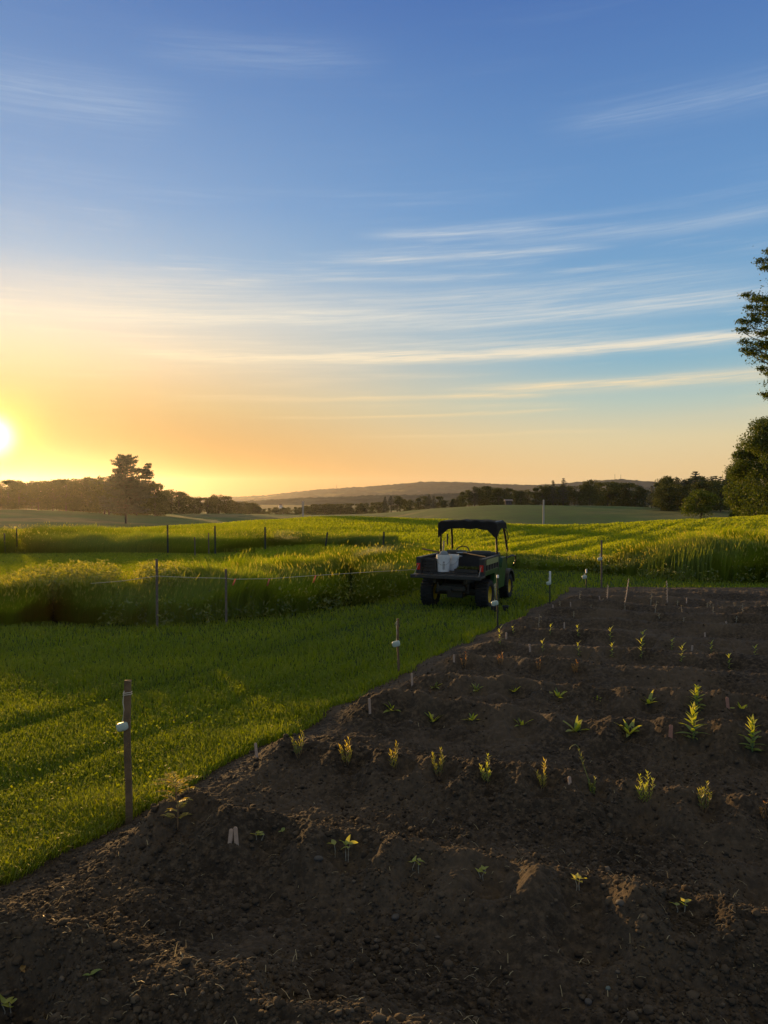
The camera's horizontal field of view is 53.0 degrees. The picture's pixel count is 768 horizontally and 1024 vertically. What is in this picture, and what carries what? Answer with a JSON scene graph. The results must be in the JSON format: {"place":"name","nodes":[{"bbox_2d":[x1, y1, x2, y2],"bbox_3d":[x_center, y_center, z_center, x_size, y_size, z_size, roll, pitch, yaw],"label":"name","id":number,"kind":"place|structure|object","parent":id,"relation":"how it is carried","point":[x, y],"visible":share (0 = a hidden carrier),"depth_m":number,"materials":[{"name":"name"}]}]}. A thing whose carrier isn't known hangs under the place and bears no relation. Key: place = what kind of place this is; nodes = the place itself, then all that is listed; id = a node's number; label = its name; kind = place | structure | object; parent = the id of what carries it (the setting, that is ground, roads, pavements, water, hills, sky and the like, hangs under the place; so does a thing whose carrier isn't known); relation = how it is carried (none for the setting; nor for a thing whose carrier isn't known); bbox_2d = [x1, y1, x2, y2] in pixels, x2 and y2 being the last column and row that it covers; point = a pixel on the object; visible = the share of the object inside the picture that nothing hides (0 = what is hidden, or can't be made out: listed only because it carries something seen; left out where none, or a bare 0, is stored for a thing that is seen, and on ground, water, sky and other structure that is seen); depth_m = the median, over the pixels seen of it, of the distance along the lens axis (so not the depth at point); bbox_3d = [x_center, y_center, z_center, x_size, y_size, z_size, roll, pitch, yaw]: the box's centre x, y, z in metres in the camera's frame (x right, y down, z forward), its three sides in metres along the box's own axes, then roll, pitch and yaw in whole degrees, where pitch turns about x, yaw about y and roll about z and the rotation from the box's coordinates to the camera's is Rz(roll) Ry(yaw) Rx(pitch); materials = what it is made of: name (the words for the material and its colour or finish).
{"place":"outdoors","nodes":[
{"label":"outdoors","id":0,"kind":"place"},
{"bbox_2d":[0,522,398,553],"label":"tall grass","id":1,"kind":"structure","parent":0,"point":[79,539],"depth_m":34.62,"materials":[{"name":"green plant"}]},
{"bbox_2d":[57,492,653,504],"bbox_3d":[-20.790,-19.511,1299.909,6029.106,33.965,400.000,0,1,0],"label":"hills","id":2,"kind":"structure","parent":0,"point":[364,499],"depth_m":1210.63,"materials":[{"name":"green plant"}]},
{"bbox_2d":[0,643,764,1023],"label":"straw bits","id":3,"kind":"object","parent":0,"point":[362,947],"visible":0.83,"depth_m":3.22,"materials":[{"name":"beige plant"}]},
{"bbox_2d":[0,587,767,1023],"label":"soil bed","id":4,"kind":"object","parent":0,"point":[590,617],"visible":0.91,"depth_m":4.25,"materials":[{"name":"brown soil"}]},
{"bbox_2d":[0,994,16,1012],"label":"seedling","id":5,"kind":"object","parent":4,"relation":"on","point":[6,1001],"visible":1,"depth_m":2.93,"materials":[{"name":"green plant"}]},
{"bbox_2d":[151,771,198,829],"bbox_3d":[-1.168,1.659,4.367,0.257,0.317,0.235,0,1,12],"label":"ferny seedling","id":6,"kind":"object","parent":4,"relation":"on","point":[179,782],"visible":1,"depth_m":4.36,"materials":[{"name":"green plant"}]},
{"bbox_2d":[290,730,303,758],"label":"bushy plant","id":7,"kind":"object","parent":4,"relation":"on","point":[296,744],"visible":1,"depth_m":5.83,"materials":[{"name":"green plant"}]},
{"bbox_2d":[331,835,357,861],"bbox_3d":[-0.212,1.768,4.040,0.151,0.135,0.098,0,1,19],"label":"seedling","id":8,"kind":"object","parent":4,"relation":"on","point":[346,842],"visible":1,"depth_m":4.03,"materials":[{"name":"green plant"}]},
{"bbox_2d":[338,736,351,764],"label":"bushy plant","id":9,"kind":"object","parent":4,"relation":"on","point":[349,748],"visible":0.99,"depth_m":5.62,"materials":[{"name":"green plant"}]},
{"bbox_2d":[387,741,397,769],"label":"bushy plant","id":10,"kind":"object","parent":4,"relation":"on","point":[394,757],"visible":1,"depth_m":5.47,"materials":[{"name":"green plant"}]},
{"bbox_2d":[431,747,444,776],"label":"bushy plant","id":11,"kind":"object","parent":4,"relation":"on","point":[436,770],"visible":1,"depth_m":5.30,"materials":[{"name":"green plant"}]},
{"bbox_2d":[479,753,491,783],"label":"bushy plant","id":12,"kind":"object","parent":4,"relation":"on","point":[487,775],"visible":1,"depth_m":5.13,"materials":[{"name":"green plant"}]},
{"bbox_2d":[535,758,546,789],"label":"bushy plant","id":13,"kind":"object","parent":4,"relation":"on","point":[544,778],"visible":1,"depth_m":5.00,"materials":[{"name":"green plant"}]},
{"bbox_2d":[563,715,588,731],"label":"rosette plant","id":14,"kind":"object","parent":4,"relation":"on","point":[577,725],"visible":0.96,"depth_m":6.54,"materials":[{"name":"green plant"}]},
{"bbox_2d":[570,744,595,793],"bbox_3d":[1.275,1.654,4.928,0.177,0.342,0.082,0,1,0],"label":"bushy plant","id":15,"kind":"object","parent":4,"relation":"on","point":[593,789],"visible":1,"depth_m":4.92,"materials":[{"name":"green plant"}]},
{"bbox_2d":[614,719,640,737],"bbox_3d":[1.996,1.782,6.372,0.227,0.127,0.280,-1,2,-24],"label":"rosette plant","id":16,"kind":"object","parent":4,"relation":"on","point":[626,727],"visible":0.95,"depth_m":6.36,"materials":[{"name":"green plant"}]},
{"bbox_2d":[635,769,653,802],"bbox_3d":[1.624,1.721,4.788,0.104,0.231,0.134,-1,2,-37],"label":"bushy plant","id":17,"kind":"object","parent":4,"relation":"on","point":[645,791],"visible":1,"depth_m":4.79,"materials":[{"name":"green plant"}]},
{"bbox_2d":[677,701,706,739],"bbox_3d":[2.463,1.677,6.129,0.285,0.361,0.250,1,2,43],"label":"leafy plant","id":18,"kind":"object","parent":4,"relation":"on","point":[694,716],"visible":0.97,"depth_m":6.12,"materials":[{"name":"green plant"}]},
{"bbox_2d":[689,684,705,707],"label":"leafy plant","id":19,"kind":"object","parent":4,"relation":"on","point":[696,692],"visible":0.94,"depth_m":7.28,"materials":[{"name":"green plant"}]},
{"bbox_2d":[697,781,711,812],"bbox_3d":[1.936,1.730,4.668,0.090,0.225,0.108,0,1,0],"label":"bushy plant","id":20,"kind":"object","parent":4,"relation":"on","point":[703,806],"visible":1,"depth_m":4.67,"materials":[{"name":"green plant"}]},
{"bbox_2d":[738,715,763,751],"bbox_3d":[2.833,1.709,5.912,0.193,0.323,0.227,-1,2,-42],"label":"leafy plant","id":21,"kind":"object","parent":4,"relation":"on","point":[752,722],"visible":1,"depth_m":5.90,"materials":[{"name":"green plant"}]},
{"bbox_2d":[0,501,767,848],"bbox_3d":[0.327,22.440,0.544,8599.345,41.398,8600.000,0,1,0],"label":"grass ground","id":22,"kind":"structure","parent":0,"point":[504,513],"depth_m":162.21,"materials":[{"name":"green plant"}]},
{"bbox_2d":[0,479,22,509],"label":"broadleaf tree","id":23,"kind":"object","parent":22,"relation":"on","point":[8,505],"visible":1,"depth_m":288.37,"materials":[{"name":"green plant"}]},
{"bbox_2d":[9,480,30,509],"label":"broadleaf tree","id":24,"kind":"object","parent":22,"relation":"on","point":[20,484],"visible":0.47,"depth_m":296.23,"materials":[{"name":"green plant"}]},
{"bbox_2d":[23,481,50,509],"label":"broadleaf tree","id":25,"kind":"object","parent":22,"relation":"on","point":[32,493],"visible":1,"depth_m":289.71,"materials":[{"name":"green plant"}]},
{"bbox_2d":[35,479,70,510],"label":"broadleaf tree","id":26,"kind":"object","parent":22,"relation":"on","point":[51,497],"visible":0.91,"depth_m":295.01,"materials":[{"name":"green plant"}]},
{"bbox_2d":[47,478,82,510],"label":"broadleaf tree","id":27,"kind":"object","parent":22,"relation":"on","point":[69,490],"visible":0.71,"depth_m":301.73,"materials":[{"name":"green plant"}]},
{"bbox_2d":[57,478,82,511],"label":"broadleaf tree","id":28,"kind":"object","parent":22,"relation":"on","point":[78,484],"visible":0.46,"depth_m":308.48,"materials":[{"name":"green plant"}]},
{"bbox_2d":[76,476,90,511],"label":"broadleaf tree","id":29,"kind":"object","parent":22,"relation":"on","point":[85,479],"visible":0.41,"depth_m":313.60,"materials":[{"name":"green plant"}]},
{"bbox_2d":[82,477,107,512],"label":"broadleaf tree","id":30,"kind":"object","parent":22,"relation":"on","point":[91,482],"visible":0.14,"depth_m":305.87,"materials":[{"name":"green plant"}]},
{"bbox_2d":[82,478,114,513],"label":"broadleaf tree","id":31,"kind":"object","parent":22,"relation":"on","point":[93,501],"visible":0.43,"depth_m":292.81,"materials":[{"name":"green plant"}]},
{"bbox_2d":[0,557,197,614],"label":"leafy weeds","id":32,"kind":"object","parent":22,"relation":"on","point":[99,573],"visible":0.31,"depth_m":15.54,"materials":[{"name":"green plant"}]},
{"bbox_2d":[94,454,156,523],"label":"pine","id":33,"kind":"object","parent":22,"relation":"on","point":[125,488],"visible":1,"depth_m":203.54,"materials":[{"name":"green plant"}]},
{"bbox_2d":[123,680,132,823],"bbox_3d":[-1.608,1.562,4.836,0.053,1.017,0.046,0,1,-9],"label":"wooden stake","id":34,"kind":"object","parent":22,"relation":"on","point":[127,693],"visible":0.93,"depth_m":4.82,"materials":[{"name":"brown wood"}]},
{"bbox_2d":[116,691,128,731],"bbox_3d":[-1.635,1.244,4.808,0.075,0.255,0.042,0,1,0],"label":"hanging soap","id":35,"kind":"object","parent":34,"relation":"hanging from","point":[122,726],"visible":1,"depth_m":4.79,"materials":[{"name":"white"}]},
{"bbox_2d":[155,559,157,625],"bbox_3d":[-4.001,1.517,13.561,0.042,1.383,0.035,0,1,-11],"label":"wooden stake","id":36,"kind":"object","parent":22,"relation":"on","point":[156,569],"visible":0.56,"depth_m":13.54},
{"bbox_2d":[91,569,414,583],"bbox_3d":[-1.829,1.271,15.631,7.845,0.402,1.085,-1,2,-42],"label":"fence string","id":37,"kind":"object","parent":36,"relation":"attached to","point":[229,578],"visible":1,"depth_m":14.03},
{"bbox_2d":[143,483,170,515],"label":"broadleaf tree","id":38,"kind":"object","parent":22,"relation":"on","point":[156,510],"visible":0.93,"depth_m":294.59,"materials":[{"name":"green plant"}]},
{"bbox_2d":[159,489,185,513],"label":"broadleaf tree","id":39,"kind":"object","parent":22,"relation":"on","point":[170,497],"visible":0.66,"depth_m":345.32,"materials":[{"name":"green plant"}]},
{"bbox_2d":[167,491,191,513],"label":"broadleaf tree","id":40,"kind":"object","parent":22,"relation":"on","point":[182,498],"visible":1,"depth_m":339.74,"materials":[{"name":"green plant"}]},
{"bbox_2d":[185,496,203,513],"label":"broadleaf tree","id":41,"kind":"object","parent":22,"relation":"on","point":[192,506],"visible":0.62,"depth_m":340.69,"materials":[{"name":"green plant"}]},
{"bbox_2d":[193,498,205,513],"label":"broadleaf tree","id":42,"kind":"object","parent":22,"relation":"on","point":[199,506],"visible":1,"depth_m":331.68,"materials":[{"name":"green plant"}]},
{"bbox_2d":[0,639,404,866],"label":"clover","id":43,"kind":"object","parent":22,"relation":"on","point":[59,805],"visible":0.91,"depth_m":6.31,"materials":[{"name":"green plant"}]},
{"bbox_2d":[198,497,216,513],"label":"broadleaf tree","id":44,"kind":"object","parent":22,"relation":"on","point":[211,503],"visible":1,"depth_m":331.55,"materials":[{"name":"green plant"}]},
{"bbox_2d":[206,494,231,513],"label":"broadleaf tree","id":45,"kind":"object","parent":22,"relation":"on","point":[219,501],"visible":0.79,"depth_m":339.64,"materials":[{"name":"green plant"}]},
{"bbox_2d":[216,496,235,513],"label":"broadleaf tree","id":46,"kind":"object","parent":22,"relation":"on","point":[229,503],"visible":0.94,"depth_m":340.46,"materials":[{"name":"green plant"}]},
{"bbox_2d":[225,569,226,621],"bbox_3d":[-2.875,1.620,14.013,0.042,1.164,0.035,0,1,-11],"label":"wooden stake","id":47,"kind":"object","parent":22,"relation":"on","point":[225,595],"visible":0.56,"depth_m":13.99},
{"bbox_2d":[233,502,244,513],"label":"broadleaf tree","id":48,"kind":"object","parent":22,"relation":"on","point":[239,508],"visible":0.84,"depth_m":382.14,"materials":[{"name":"green plant"}]},
{"bbox_2d":[0,539,517,625],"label":"tall grass","id":49,"kind":"structure","parent":22,"relation":"on","point":[393,560],"depth_m":15.26,"materials":[{"name":"green plant"}]},
{"bbox_2d":[359,503,371,513],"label":"broadleaf tree","id":50,"kind":"object","parent":22,"relation":"on","point":[365,508],"visible":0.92,"depth_m":389.79,"materials":[{"name":"green plant"}]},
{"bbox_2d":[371,502,385,512],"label":"broadleaf tree","id":51,"kind":"object","parent":22,"relation":"on","point":[376,506],"visible":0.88,"depth_m":405.72,"materials":[{"name":"green plant"}]},
{"bbox_2d":[0,568,767,885],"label":"lawn grass","id":52,"kind":"structure","parent":22,"relation":"on","point":[82,818],"depth_m":8.37,"materials":[{"name":"green plant"}]},
{"bbox_2d":[391,495,403,511],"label":"broadleaf tree","id":53,"kind":"object","parent":22,"relation":"on","point":[397,500],"visible":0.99,"depth_m":318.58,"materials":[{"name":"green plant"}]},
{"bbox_2d":[397,618,399,673],"bbox_3d":[0.173,1.695,9.409,0.039,0.790,0.022,0,1,-7],"label":"wooden stake","id":54,"kind":"object","parent":22,"relation":"on","point":[398,662],"visible":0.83,"depth_m":9.40,"materials":[{"name":"brown wood"}]},
{"bbox_2d":[403,500,417,510],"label":"broadleaf tree","id":55,"kind":"object","parent":22,"relation":"on","point":[410,508],"visible":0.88,"depth_m":328.74,"materials":[{"name":"green plant"}]},
{"bbox_2d":[458,492,467,506],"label":"broadleaf tree","id":56,"kind":"object","parent":22,"relation":"on","point":[462,504],"visible":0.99,"depth_m":252.06,"materials":[{"name":"green plant"}]},
{"bbox_2d":[410,519,516,607],"bbox_3d":[1.958,1.130,17.730,1.636,1.902,3.507,1,2,23],"label":"utility vehicle","id":57,"kind":"object","parent":22,"relation":"on","point":[479,586],"visible":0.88,"depth_m":17.05,"materials":[{"name":"metal"}]},
{"bbox_2d":[422,557,437,571],"bbox_3d":[1.021,1.138,16.853,0.390,0.287,0.385,1,2,23],"label":"plastic crate","id":58,"kind":"object","parent":57,"relation":"on","point":[431,564],"visible":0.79,"depth_m":16.69,"materials":[{"name":"black plastic"}]},
{"bbox_2d":[436,554,450,571],"bbox_3d":[1.286,1.101,16.657,0.330,0.370,0.318,0,1,6],"label":"plastic bucket","id":59,"kind":"object","parent":57,"relation":"on","point":[443,563],"visible":0.99,"depth_m":16.55,"materials":[{"name":"white plastic"}]},
{"bbox_2d":[449,554,458,570],"bbox_3d":[1.508,1.109,16.951,0.320,0.340,0.313,1,2,23],"label":"plastic bucket","id":60,"kind":"object","parent":57,"relation":"on","point":[454,558],"visible":0.61,"depth_m":16.84,"materials":[{"name":"white plastic"}]},
{"bbox_2d":[461,490,474,505],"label":"broadleaf tree","id":61,"kind":"object","parent":22,"relation":"on","point":[467,494],"visible":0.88,"depth_m":267.50,"materials":[{"name":"green plant"}]},
{"bbox_2d":[467,488,481,505],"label":"pine tree","id":62,"kind":"object","parent":22,"relation":"on","point":[474,490],"visible":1,"depth_m":266.40,"materials":[{"name":"green plant"}]},
{"bbox_2d":[470,486,488,505],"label":"broadleaf tree","id":63,"kind":"object","parent":22,"relation":"on","point":[481,494],"visible":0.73,"depth_m":269.07,"materials":[{"name":"green plant"}]},
{"bbox_2d":[482,487,497,504],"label":"broadleaf tree","id":64,"kind":"object","parent":22,"relation":"on","point":[488,493],"visible":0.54,"depth_m":265.18,"materials":[{"name":"green plant"}]},
{"bbox_2d":[490,488,507,504],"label":"broadleaf tree","id":65,"kind":"object","parent":22,"relation":"on","point":[500,492],"visible":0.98,"depth_m":252.65,"materials":[{"name":"green plant"}]},
{"bbox_2d":[515,490,525,504],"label":"broadleaf tree","id":66,"kind":"object","parent":22,"relation":"on","point":[521,494],"visible":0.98,"depth_m":252.31,"materials":[{"name":"green plant"}]},
{"bbox_2d":[517,489,533,504],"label":"broadleaf tree","id":67,"kind":"object","parent":22,"relation":"on","point":[528,498],"visible":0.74,"depth_m":271.76,"materials":[{"name":"green plant"}]},
{"bbox_2d":[529,487,540,504],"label":"broadleaf tree","id":68,"kind":"object","parent":22,"relation":"on","point":[535,496],"visible":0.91,"depth_m":260.46,"materials":[{"name":"green plant"}]},
{"bbox_2d":[536,485,549,504],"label":"broadleaf tree","id":69,"kind":"object","parent":22,"relation":"on","point":[543,494],"visible":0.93,"depth_m":259.19,"materials":[{"name":"green plant"}]},
{"bbox_2d":[548,480,557,504],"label":"pine tree","id":70,"kind":"object","parent":22,"relation":"on","point":[552,494],"visible":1,"depth_m":255.74,"materials":[{"name":"green plant"}]},
{"bbox_2d":[558,478,569,505],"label":"pine tree","id":71,"kind":"object","parent":22,"relation":"on","point":[563,493],"visible":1,"depth_m":255.52,"materials":[{"name":"green plant"}]},
{"bbox_2d":[571,485,587,505],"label":"broadleaf tree","id":72,"kind":"object","parent":22,"relation":"on","point":[577,495],"visible":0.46,"depth_m":264.59,"materials":[{"name":"green plant"}]},
{"bbox_2d":[579,479,598,505],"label":"broadleaf tree","id":73,"kind":"object","parent":22,"relation":"on","point":[587,490],"visible":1,"depth_m":243.64,"materials":[{"name":"green plant"}]},
{"bbox_2d":[579,482,606,505],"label":"broadleaf tree","id":74,"kind":"object","parent":22,"relation":"on","point":[597,500],"visible":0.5,"depth_m":251.08,"materials":[{"name":"green plant"}]},
{"bbox_2d":[597,481,623,505],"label":"broadleaf tree","id":75,"kind":"object","parent":22,"relation":"on","point":[611,489],"visible":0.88,"depth_m":259.67,"materials":[{"name":"green plant"}]},
{"bbox_2d":[606,482,634,506],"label":"broadleaf tree","id":76,"kind":"object","parent":22,"relation":"on","point":[624,492],"visible":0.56,"depth_m":263.70,"materials":[{"name":"green plant"}]},
{"bbox_2d":[619,482,637,506],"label":"broadleaf tree","id":77,"kind":"object","parent":22,"relation":"on","point":[629,484],"visible":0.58,"depth_m":264.05,"materials":[{"name":"green plant"}]},
{"bbox_2d":[625,484,644,506],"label":"broadleaf tree","id":78,"kind":"object","parent":22,"relation":"on","point":[636,495],"visible":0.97,"depth_m":255.17,"materials":[{"name":"green plant"}]},
{"bbox_2d":[634,488,649,506],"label":"broadleaf tree","id":79,"kind":"object","parent":22,"relation":"on","point":[645,498],"visible":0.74,"depth_m":255.21,"materials":[{"name":"green plant"}]},
{"bbox_2d":[651,478,673,502],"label":"broadleaf tree","id":80,"kind":"object","parent":22,"relation":"on","point":[667,482],"visible":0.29,"depth_m":199.83,"materials":[{"name":"green plant"}]},
{"bbox_2d":[650,486,675,510],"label":"broadleaf tree","id":81,"kind":"object","parent":22,"relation":"on","point":[657,502],"visible":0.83,"depth_m":189.42,"materials":[{"name":"green plant"}]},
{"bbox_2d":[657,486,682,510],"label":"broadleaf tree","id":82,"kind":"object","parent":22,"relation":"on","point":[671,498],"visible":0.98,"depth_m":187.46,"materials":[{"name":"green plant"}]},
{"bbox_2d":[669,484,689,509],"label":"broadleaf tree","id":83,"kind":"object","parent":22,"relation":"on","point":[679,486],"visible":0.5,"depth_m":190.53,"materials":[{"name":"green plant"}]},
{"bbox_2d":[686,481,709,507],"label":"broadleaf tree","id":84,"kind":"object","parent":22,"relation":"on","point":[699,484],"visible":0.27,"depth_m":182.97,"materials":[{"name":"green plant"}]},
{"bbox_2d":[679,488,720,518],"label":"tree","id":85,"kind":"object","parent":22,"relation":"on","point":[705,498],"visible":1,"depth_m":117.70,"materials":[{"name":"green plant"}]},
{"bbox_2d":[691,481,718,504],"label":"broadleaf tree","id":86,"kind":"object","parent":22,"relation":"on","point":[709,485],"visible":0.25,"depth_m":182.99,"materials":[{"name":"green plant"}]},
{"bbox_2d":[708,481,729,511],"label":"broadleaf tree","id":87,"kind":"object","parent":22,"relation":"on","point":[720,494],"visible":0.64,"depth_m":177.96,"materials":[{"name":"green plant"}]},
{"bbox_2d":[721,471,760,516],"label":"wood edge tree","id":88,"kind":"object","parent":22,"relation":"on","point":[731,514],"visible":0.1,"depth_m":111.79,"materials":[{"name":"green plant"}]},
{"bbox_2d":[720,442,767,516],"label":"wood edge tree","id":89,"kind":"object","parent":22,"relation":"on","point":[743,460],"visible":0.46,"depth_m":105.02,"materials":[{"name":"green plant"}]},
{"bbox_2d":[730,416,767,515],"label":"wood edge tree","id":90,"kind":"object","parent":22,"relation":"on","point":[758,431],"visible":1,"depth_m":98.32,"materials":[{"name":"green plant"}]},
{"bbox_2d":[731,247,767,400],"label":"maple tree","id":91,"kind":"object","parent":22,"relation":"on","point":[761,345],"visible":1,"depth_m":49.44,"materials":[{"name":"green plant"}]},
{"bbox_2d":[0,514,767,579],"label":"field grass","id":92,"kind":"structure","parent":0,"point":[578,539],"depth_m":43.25,"materials":[{"name":"green plant"}]},
{"bbox_2d":[0,0,767,497],"label":"sky","id":93,"kind":"structure","parent":0,"point":[248,247],"materials":[{"name":"blue"}]},
{"bbox_2d":[454,566,478,572],"bbox_3d":[1.783,1.214,16.499,0.563,0.153,0.332,1,2,23],"label":"seedling tray","id":94,"kind":"object","parent":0,"point":[464,569],"visible":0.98,"depth_m":16.39,"materials":[{"name":"plastic"}]},
{"bbox_2d":[174,479,766,500],"bbox_3d":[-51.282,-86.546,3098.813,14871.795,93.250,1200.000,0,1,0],"label":"hills","id":95,"kind":"structure","parent":0,"point":[423,488],"depth_m":2787.05,"materials":[{"name":"green plant"}]},
{"bbox_2d":[509,520,767,581],"bbox_3d":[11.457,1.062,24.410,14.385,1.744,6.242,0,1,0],"label":"tall grass","id":96,"kind":"structure","parent":0,"point":[717,562],"depth_m":23.38,"materials":[{"name":"green plant"}]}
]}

